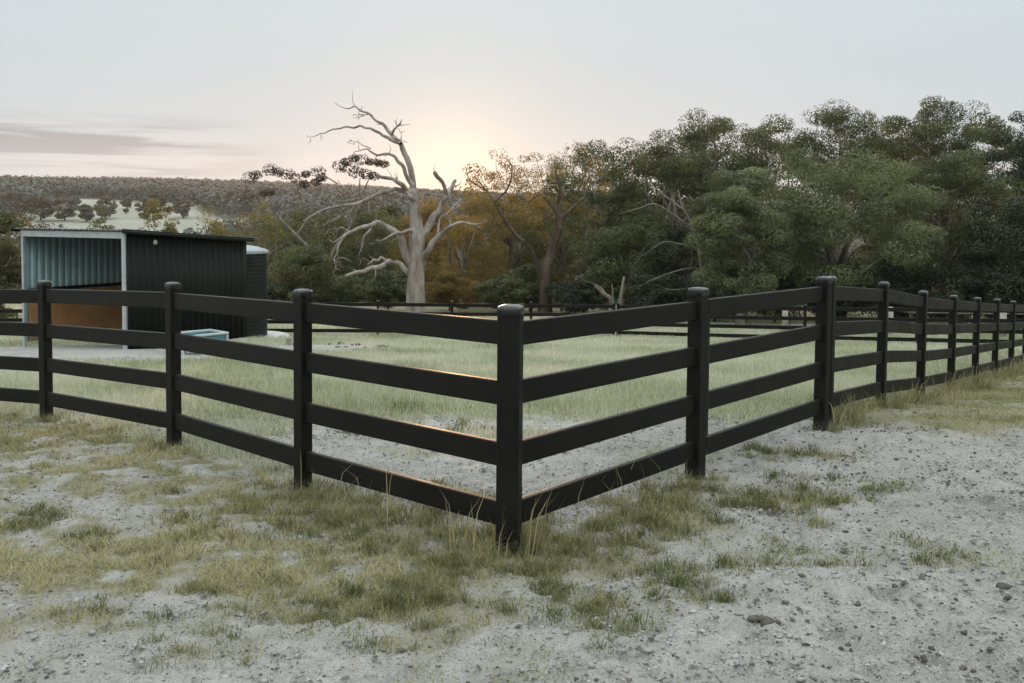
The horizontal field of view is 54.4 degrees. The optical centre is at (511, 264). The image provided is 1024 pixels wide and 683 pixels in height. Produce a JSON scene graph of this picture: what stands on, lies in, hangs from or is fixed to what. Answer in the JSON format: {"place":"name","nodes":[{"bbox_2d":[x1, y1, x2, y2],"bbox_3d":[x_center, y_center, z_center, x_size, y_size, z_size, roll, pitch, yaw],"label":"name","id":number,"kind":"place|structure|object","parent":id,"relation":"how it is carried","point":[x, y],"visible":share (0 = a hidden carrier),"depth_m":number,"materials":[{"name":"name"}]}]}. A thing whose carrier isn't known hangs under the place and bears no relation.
{"place":"outdoors","nodes":[
{"label":"outdoors","id":0,"kind":"place"},
{"bbox_2d":[286,337,292,344],"bbox_3d":[-6.470,2.274,29.172,0.301,0.240,0.156,0,3,-9],"label":"timber block","id":1,"kind":"object","parent":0,"point":[289,341],"depth_m":29.09,"materials":[{"name":"brown wood"}]},
{"bbox_2d":[2,194,997,305],"bbox_3d":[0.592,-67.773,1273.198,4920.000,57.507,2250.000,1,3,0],"label":"hills","id":2,"kind":"structure","parent":0,"point":[121,219],"depth_m":500.11,"materials":[{"name":"green plant"}]},
{"bbox_2d":[0,190,33,215],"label":"pasture tree","id":3,"kind":"object","parent":2,"relation":"on","point":[10,196],"visible":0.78,"depth_m":482.34,"materials":[{"name":"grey plant"}]},
{"bbox_2d":[23,196,54,220],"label":"pasture tree","id":4,"kind":"object","parent":2,"relation":"on","point":[44,213],"visible":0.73,"depth_m":483.93,"materials":[{"name":"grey plant"}]},
{"bbox_2d":[48,193,78,220],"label":"pasture tree","id":5,"kind":"object","parent":2,"relation":"on","point":[63,200],"visible":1,"depth_m":485.51,"materials":[{"name":"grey plant"}]},
{"bbox_2d":[77,204,94,221],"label":"pasture tree","id":6,"kind":"object","parent":2,"relation":"on","point":[86,211],"visible":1,"depth_m":482.19,"materials":[{"name":"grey plant"}]},
{"bbox_2d":[95,188,106,196],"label":"pasture tree","id":7,"kind":"object","parent":2,"relation":"on","point":[99,193],"visible":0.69,"depth_m":657.60,"materials":[{"name":"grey plant"}]},
{"bbox_2d":[93,195,118,217],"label":"pasture tree","id":8,"kind":"object","parent":2,"relation":"on","point":[106,200],"visible":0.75,"depth_m":498.73,"materials":[{"name":"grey plant"}]},
{"bbox_2d":[119,197,132,207],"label":"pasture tree","id":9,"kind":"object","parent":2,"relation":"on","point":[125,202],"visible":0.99,"depth_m":561.16,"materials":[{"name":"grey plant"}]},
{"bbox_2d":[134,197,152,214],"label":"pasture tree","id":10,"kind":"object","parent":2,"relation":"on","point":[143,205],"visible":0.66,"depth_m":505.94,"materials":[{"name":"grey plant"}]},
{"bbox_2d":[148,189,167,210],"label":"pasture tree","id":11,"kind":"object","parent":2,"relation":"on","point":[160,196],"visible":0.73,"depth_m":543.65,"materials":[{"name":"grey plant"}]},
{"bbox_2d":[171,196,194,217],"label":"pasture tree","id":12,"kind":"object","parent":2,"relation":"on","point":[180,208],"visible":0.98,"depth_m":509.45,"materials":[{"name":"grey plant"}]},
{"bbox_2d":[195,193,215,203],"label":"pasture tree","id":13,"kind":"object","parent":2,"relation":"on","point":[202,199],"visible":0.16,"depth_m":575.72,"materials":[{"name":"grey plant"}]},
{"bbox_2d":[221,189,248,201],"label":"pasture tree","id":14,"kind":"object","parent":2,"relation":"on","point":[229,195],"visible":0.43,"depth_m":574.00,"materials":[{"name":"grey plant"}]},
{"bbox_2d":[250,191,270,201],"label":"pasture tree","id":15,"kind":"object","parent":2,"relation":"on","point":[256,193],"visible":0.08,"depth_m":558.41,"materials":[{"name":"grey plant"}]},
{"bbox_2d":[0,174,759,304],"bbox_3d":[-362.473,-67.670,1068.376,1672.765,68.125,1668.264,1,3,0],"label":"distant woodland","id":16,"kind":"object","parent":2,"relation":"on","point":[286,197],"visible":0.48,"depth_m":607.73,"materials":[{"name":"green plant"}]},
{"bbox_2d":[0,305,1022,536],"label":"field grass","id":17,"kind":"structure","parent":0,"point":[478,359],"depth_m":15.05,"materials":[{"name":"green plant"}]},
{"bbox_2d":[0,302,1023,682],"bbox_3d":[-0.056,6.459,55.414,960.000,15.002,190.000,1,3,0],"label":"ground","id":18,"kind":"structure","parent":0,"point":[928,510],"depth_m":5.26,"materials":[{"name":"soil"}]},
{"bbox_2d":[0,210,28,317],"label":"gum tree","id":19,"kind":"object","parent":18,"relation":"on","point":[12,264],"visible":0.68,"depth_m":45.67,"materials":[{"name":"green plant"}]},
{"bbox_2d":[0,194,55,283],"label":"gum tree","id":20,"kind":"object","parent":18,"relation":"on","point":[21,215],"visible":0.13,"depth_m":103.56,"materials":[{"name":"green plant"}]},
{"bbox_2d":[86,205,114,228],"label":"gum tree","id":21,"kind":"object","parent":18,"relation":"on","point":[101,220],"visible":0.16,"depth_m":111.91,"materials":[{"name":"green plant"}]},
{"bbox_2d":[10,227,253,349],"bbox_3d":[-9.480,0.538,25.140,4.111,2.967,4.076,2,3,30],"label":"horse shelter","id":22,"kind":"object","parent":18,"relation":"on","point":[117,260],"visible":0.8,"depth_m":24.68,"materials":[{"name":"black metal"}]},
{"bbox_2d":[138,197,179,232],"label":"gum tree","id":23,"kind":"object","parent":18,"relation":"on","point":[168,228],"visible":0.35,"depth_m":95.95,"materials":[{"name":"green plant"}]},
{"bbox_2d":[165,329,228,354],"bbox_3d":[-6.836,1.727,21.591,0.780,0.498,1.103,3,4,43],"label":"water trough","id":24,"kind":"object","parent":18,"relation":"on","point":[213,333],"visible":0.38,"depth_m":21.70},
{"bbox_2d":[196,207,231,235],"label":"gum tree","id":25,"kind":"object","parent":18,"relation":"on","point":[216,227],"visible":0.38,"depth_m":83.50,"materials":[{"name":"green plant"}]},
{"bbox_2d":[230,201,298,283],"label":"gum tree","id":26,"kind":"object","parent":18,"relation":"on","point":[266,241],"visible":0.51,"depth_m":76.09,"materials":[{"name":"green plant"}]},
{"bbox_2d":[261,330,289,338],"bbox_3d":[-9.857,2.677,35.393,3.900,0.240,3.900,1,3,0],"label":"tank pad","id":27,"kind":"object","parent":18,"relation":"on","point":[275,333],"visible":0.11,"depth_m":35.98,"materials":[{"name":"concrete"}]},
{"bbox_2d":[242,245,267,338],"bbox_3d":[-9.841,0.887,35.299,2.330,3.325,2.330,1,3,0],"label":"water tank","id":28,"kind":"object","parent":27,"relation":"on","point":[256,273],"visible":0.31,"depth_m":34.70,"materials":[{"name":"grey metal"}]},
{"bbox_2d":[251,212,325,296],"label":"gum tree","id":29,"kind":"object","parent":18,"relation":"on","point":[262,246],"visible":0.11,"depth_m":92.93,"materials":[{"name":"green plant"}]},
{"bbox_2d":[267,282,318,301],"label":"bush","id":30,"kind":"object","parent":18,"relation":"on","point":[271,288],"visible":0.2,"depth_m":58.00,"materials":[{"name":"green plant"}]},
{"bbox_2d":[267,245,340,301],"bbox_3d":[-11.962,1.008,57.134,4.138,4.288,4.244,1,3,0],"label":"bush","id":31,"kind":"object","parent":18,"relation":"on","point":[303,263],"visible":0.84,"depth_m":56.55,"materials":[{"name":"green plant"}]},
{"bbox_2d":[0,301,615,335],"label":"rail fence","id":32,"kind":"object","parent":18,"relation":"on","point":[531,305],"visible":0.25,"depth_m":38.73,"materials":[{"name":"black wood"}]},
{"bbox_2d":[267,206,355,283],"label":"gum tree","id":33,"kind":"object","parent":18,"relation":"on","point":[295,226],"visible":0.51,"depth_m":69.78,"materials":[{"name":"green plant"}]},
{"bbox_2d":[238,153,389,300],"bbox_3d":[-11.877,-1.367,60.059,9.454,10.730,4.034,1,3,9],"label":"leaning gum","id":34,"kind":"object","parent":18,"relation":"on","point":[344,163],"visible":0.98,"depth_m":59.92,"materials":[{"name":"green plant"}]},
{"bbox_2d":[287,214,381,295],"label":"gum tree","id":35,"kind":"object","parent":18,"relation":"on","point":[326,245],"visible":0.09,"depth_m":88.99,"materials":[{"name":"green plant"}]},
{"bbox_2d":[310,274,378,302],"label":"bush","id":36,"kind":"object","parent":18,"relation":"on","point":[355,291],"visible":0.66,"depth_m":59.46,"materials":[{"name":"green plant"}]},
{"bbox_2d":[0,280,708,554],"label":"rail fence","id":37,"kind":"object","parent":18,"relation":"on","point":[510,390],"visible":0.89,"depth_m":6.71,"materials":[{"name":"black wood"}]},
{"bbox_2d":[706,276,832,454],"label":"rail fence","id":38,"kind":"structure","parent":37,"relation":"attached to","point":[819,334],"depth_m":8.25,"materials":[{"name":"black wood"}]},
{"bbox_2d":[324,197,409,302],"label":"gum tree","id":39,"kind":"object","parent":18,"relation":"on","point":[361,219],"visible":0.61,"depth_m":70.95,"materials":[{"name":"green plant"}]},
{"bbox_2d":[365,269,406,309],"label":"bush","id":40,"kind":"object","parent":18,"relation":"on","point":[385,284],"visible":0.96,"depth_m":61.41,"materials":[{"name":"green plant"}]},
{"bbox_2d":[365,204,407,302],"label":"gum tree","id":41,"kind":"object","parent":18,"relation":"on","point":[387,209],"visible":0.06,"depth_m":95.57,"materials":[{"name":"green plant"}]},
{"bbox_2d":[303,90,488,311],"bbox_3d":[-6.568,-3.100,55.804,10.583,13.673,5.381,1,3,0],"label":"dead tree","id":42,"kind":"object","parent":18,"relation":"on","point":[415,255],"visible":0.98,"depth_m":55.66,"materials":[{"name":"grey wood"}]},
{"bbox_2d":[385,197,481,302],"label":"gum tree","id":43,"kind":"object","parent":18,"relation":"on","point":[426,212],"visible":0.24,"depth_m":82.72,"materials":[{"name":"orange plant"}]},
{"bbox_2d":[425,270,482,311],"bbox_3d":[-3.876,1.779,61.051,4.009,2.879,3.916,-2,4,-45],"label":"bush","id":44,"kind":"object","parent":18,"relation":"on","point":[444,287],"visible":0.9,"depth_m":60.10,"materials":[{"name":"brown plant"}]},
{"bbox_2d":[424,184,513,308],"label":"gum tree","id":45,"kind":"object","parent":18,"relation":"on","point":[459,268],"visible":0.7,"depth_m":65.46,"materials":[{"name":"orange plant"}]},
{"bbox_2d":[458,197,536,283],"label":"gum tree","id":46,"kind":"object","parent":18,"relation":"on","point":[481,238],"visible":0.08,"depth_m":88.49,"materials":[{"name":"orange plant"}]},
{"bbox_2d":[471,274,533,308],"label":"bush","id":47,"kind":"object","parent":18,"relation":"on","point":[499,291],"visible":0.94,"depth_m":59.02,"materials":[{"name":"green plant"}]},
{"bbox_2d":[460,148,548,275],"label":"gum tree","id":48,"kind":"object","parent":18,"relation":"on","point":[508,240],"visible":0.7,"depth_m":67.87,"materials":[{"name":"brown plant"}]},
{"bbox_2d":[465,180,556,303],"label":"gum tree","id":49,"kind":"object","parent":18,"relation":"on","point":[517,260],"visible":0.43,"depth_m":70.62,"materials":[{"name":"green plant"}]},
{"bbox_2d":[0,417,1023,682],"bbox_3d":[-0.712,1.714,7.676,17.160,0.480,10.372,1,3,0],"label":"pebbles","id":50,"kind":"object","parent":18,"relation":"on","point":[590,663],"visible":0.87,"depth_m":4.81,"materials":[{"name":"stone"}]},
{"bbox_2d":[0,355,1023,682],"bbox_3d":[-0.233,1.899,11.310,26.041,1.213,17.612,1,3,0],"label":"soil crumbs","id":51,"kind":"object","parent":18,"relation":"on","point":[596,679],"visible":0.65,"depth_m":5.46,"materials":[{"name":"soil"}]},
{"bbox_2d":[501,260,556,310],"bbox_3d":[1.237,1.501,62.223,3.758,3.503,3.400,2,3,21],"label":"bush","id":52,"kind":"object","parent":18,"relation":"on","point":[529,274],"visible":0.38,"depth_m":61.39,"materials":[{"name":"green plant"}]},
{"bbox_2d":[451,140,614,312],"bbox_3d":[1.393,-1.744,59.913,9.802,11.488,7.532,1,3,0],"label":"twisted tree","id":53,"kind":"object","parent":18,"relation":"on","point":[544,273],"visible":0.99,"depth_m":59.87,"materials":[{"name":"brown plant"}]},
{"bbox_2d":[518,189,580,291],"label":"gum tree","id":54,"kind":"object","parent":18,"relation":"on","point":[545,214],"visible":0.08,"depth_m":91.17,"materials":[{"name":"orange plant"}]},
{"bbox_2d":[514,151,592,303],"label":"gum tree","id":55,"kind":"object","parent":18,"relation":"on","point":[559,265],"visible":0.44,"depth_m":71.37,"materials":[{"name":"green plant"}]},
{"bbox_2d":[543,279,606,312],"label":"bush","id":56,"kind":"object","parent":18,"relation":"on","point":[579,292],"visible":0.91,"depth_m":57.39,"materials":[{"name":"green plant"}]},
{"bbox_2d":[546,172,628,295],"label":"gum tree","id":57,"kind":"object","parent":18,"relation":"on","point":[590,193],"visible":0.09,"depth_m":87.30,"materials":[{"name":"green plant"}]},
{"bbox_2d":[541,137,661,309],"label":"gum tree","id":58,"kind":"object","parent":18,"relation":"on","point":[605,157],"visible":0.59,"depth_m":65.02,"materials":[{"name":"green plant"}]},
{"bbox_2d":[587,277,624,309],"bbox_3d":[4.939,2.117,52.228,2.021,2.935,1.859,1,3,0],"label":"broken gum","id":59,"kind":"object","parent":18,"relation":"on","point":[609,297],"visible":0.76,"depth_m":52.26,"materials":[{"name":"grey plant"}]},
{"bbox_2d":[565,206,687,308],"bbox_3d":[6.950,-0.172,59.962,7.182,6.983,8.396,2,3,31],"label":"gum tree","id":60,"kind":"object","parent":18,"relation":"on","point":[611,272],"visible":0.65,"depth_m":58.63,"materials":[{"name":"green plant"}]},
{"bbox_2d":[581,149,692,267],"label":"gum tree","id":61,"kind":"object","parent":18,"relation":"on","point":[649,184],"visible":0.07,"depth_m":82.86,"materials":[{"name":"green plant"}]},
{"bbox_2d":[623,269,687,304],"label":"bush","id":62,"kind":"object","parent":18,"relation":"on","point":[641,292],"visible":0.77,"depth_m":54.33,"materials":[{"name":"green plant"}]},
{"bbox_2d":[619,190,702,289],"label":"bare limbed tree","id":63,"kind":"object","parent":18,"relation":"on","point":[685,223],"visible":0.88,"depth_m":52.67,"materials":[{"name":"grey plant"}]},
{"bbox_2d":[300,352,1023,562],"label":"seed stalks","id":64,"kind":"object","parent":18,"relation":"on","point":[579,493],"visible":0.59,"depth_m":6.08,"materials":[{"name":"beige plant"}]},
{"bbox_2d":[599,128,725,286],"bbox_3d":[9.402,-2.542,61.751,8.006,11.789,7.646,1,3,0],"label":"gum tree","id":65,"kind":"object","parent":18,"relation":"on","point":[676,170],"visible":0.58,"depth_m":61.20,"materials":[{"name":"green plant"}]},
{"bbox_2d":[328,342,1023,672],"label":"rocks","id":66,"kind":"object","parent":18,"relation":"on","point":[763,619],"visible":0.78,"depth_m":4.66,"materials":[{"name":"grey stone"}]},
{"bbox_2d":[641,220,737,301],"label":"gum tree","id":67,"kind":"object","parent":18,"relation":"on","point":[672,252],"visible":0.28,"depth_m":56.56,"materials":[{"name":"green plant"}]},
{"bbox_2d":[646,127,756,266],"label":"gum tree","id":68,"kind":"object","parent":18,"relation":"on","point":[718,137],"visible":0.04,"depth_m":78.60,"materials":[{"name":"green plant"}]},
{"bbox_2d":[674,270,736,321],"bbox_3d":[10.772,1.685,53.314,4.088,3.335,3.618,1,3,0],"label":"bush","id":69,"kind":"object","parent":18,"relation":"on","point":[690,283],"visible":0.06,"depth_m":52.80,"materials":[{"name":"green plant"}]},
{"bbox_2d":[665,108,788,213],"bbox_3d":[13.772,-3.434,65.799,8.504,13.647,7.722,-2,4,-45],"label":"gum tree","id":70,"kind":"object","parent":18,"relation":"on","point":[722,127],"visible":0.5,"depth_m":64.23,"materials":[{"name":"green plant"}]},
{"bbox_2d":[683,166,798,324],"bbox_3d":[11.492,-0.777,49.883,5.127,8.335,5.937,2,4,33],"label":"gum tree","id":71,"kind":"object","parent":18,"relation":"on","point":[739,208],"visible":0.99,"depth_m":49.07,"materials":[{"name":"green plant"}]},
{"bbox_2d":[751,262,814,321],"bbox_3d":[13.904,1.594,52.235,3.702,3.582,4.108,-2,4,-42],"label":"bush","id":72,"kind":"object","parent":18,"relation":"on","point":[785,284],"visible":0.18,"depth_m":51.41,"materials":[{"name":"green plant"}]},
{"bbox_2d":[729,113,849,284],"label":"gum tree","id":73,"kind":"object","parent":18,"relation":"on","point":[768,126],"visible":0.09,"depth_m":76.52,"materials":[{"name":"green plant"}]},
{"bbox_2d":[616,302,1022,342],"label":"rail fence","id":74,"kind":"object","parent":18,"relation":"on","point":[805,309],"visible":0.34,"depth_m":35.26,"materials":[{"name":"black wood"}]},
{"bbox_2d":[799,262,870,316],"bbox_3d":[16.882,1.622,52.114,4.254,3.594,4.249,1,3,0],"label":"bush","id":75,"kind":"object","parent":18,"relation":"on","point":[839,313],"visible":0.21,"depth_m":51.38,"materials":[{"name":"green plant"}]},
{"bbox_2d":[777,99,913,252],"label":"gum tree","id":76,"kind":"object","parent":18,"relation":"on","point":[835,118],"visible":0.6,"depth_m":66.08,"materials":[{"name":"green plant"}]},
{"bbox_2d":[746,146,950,316],"bbox_3d":[17.539,-1.428,52.678,10.749,9.797,10.733,1,3,0],"label":"gum tree","id":77,"kind":"object","parent":18,"relation":"on","point":[900,251],"visible":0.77,"depth_m":51.16,"materials":[{"name":"green plant"}]},
{"bbox_2d":[845,114,923,306],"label":"gum tree","id":78,"kind":"object","parent":18,"relation":"on","point":[894,118],"visible":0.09,"depth_m":78.58,"materials":[{"name":"green plant"}]},
{"bbox_2d":[852,259,933,317],"bbox_3d":[19.571,1.585,51.458,3.998,3.676,3.952,1,3,0],"label":"bush","id":79,"kind":"object","parent":18,"relation":"on","point":[901,284],"visible":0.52,"depth_m":50.48,"materials":[{"name":"green plant"}]},
{"bbox_2d":[781,306,1008,336],"bbox_3d":[18.647,2.549,42.745,13.858,1.738,0.698,2,3,24],"label":"wire fence","id":80,"kind":"object","parent":18,"relation":"on","point":[890,315],"visible":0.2,"depth_m":43.56,"materials":[{"name":"grey metal"}]},
{"bbox_2d":[856,117,948,305],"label":"gum tree","id":81,"kind":"object","parent":18,"relation":"on","point":[919,123],"visible":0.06,"depth_m":78.85,"materials":[{"name":"green plant"}]},
{"bbox_2d":[829,276,1023,423],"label":"rail fence","id":82,"kind":"object","parent":18,"relation":"on","point":[882,325],"visible":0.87,"depth_m":12.33,"materials":[{"name":"black wood"}]},
{"bbox_2d":[880,94,1004,289],"bbox_3d":[28.523,-3.872,66.202,7.880,14.734,7.189,2,3,21],"label":"gum tree","id":83,"kind":"object","parent":18,"relation":"on","point":[942,132],"visible":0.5,"depth_m":64.90,"materials":[{"name":"green plant"}]},
{"bbox_2d":[879,149,1023,317],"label":"gum tree","id":84,"kind":"object","parent":18,"relation":"on","point":[964,183],"visible":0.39,"depth_m":54.50,"materials":[{"name":"green plant"}]},
{"bbox_2d":[912,259,1002,323],"bbox_3d":[21.851,1.606,49.051,4.019,3.718,4.244,1,3,0],"label":"bush","id":85,"kind":"object","parent":18,"relation":"on","point":[964,281],"visible":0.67,"depth_m":48.53,"materials":[{"name":"green plant"}]},
{"bbox_2d":[945,195,1023,318],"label":"gum tree","id":86,"kind":"object","parent":18,"relation":"on","point":[983,236],"visible":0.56,"depth_m":48.42,"materials":[{"name":"green plant"}]},
{"bbox_2d":[946,110,1022,302],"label":"gum tree","id":87,"kind":"object","parent":18,"relation":"on","point":[997,127],"visible":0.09,"depth_m":74.88,"materials":[{"name":"green plant"}]},
{"bbox_2d":[969,111,1023,269],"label":"gum tree","id":88,"kind":"object","parent":18,"relation":"on","point":[992,157],"visible":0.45,"depth_m":59.43,"materials":[{"name":"green plant"}]},
{"bbox_2d":[977,257,1023,329],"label":"bush","id":89,"kind":"object","parent":18,"relation":"on","point":[1007,282],"visible":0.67,"depth_m":46.77,"materials":[{"name":"green plant"}]},
{"bbox_2d":[1008,150,1023,202],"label":"gum tree","id":90,"kind":"object","parent":18,"relation":"on","point":[1016,183],"visible":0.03,"depth_m":63.20,"materials":[{"name":"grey plant"}]},
{"bbox_2d":[0,349,1023,678],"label":"tuft grass","id":91,"kind":"structure","parent":0,"point":[940,395],"depth_m":5.80,"materials":[{"name":"green plant"}]},
{"bbox_2d":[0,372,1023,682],"bbox_3d":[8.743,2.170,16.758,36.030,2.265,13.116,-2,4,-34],"label":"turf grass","id":92,"kind":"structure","parent":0,"point":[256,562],"depth_m":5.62,"materials":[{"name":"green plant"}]},
{"bbox_2d":[0,0,1023,213],"label":"sky","id":93,"kind":"structure","parent":0,"point":[190,89],"materials":[{"name":"grey"}]}
]}

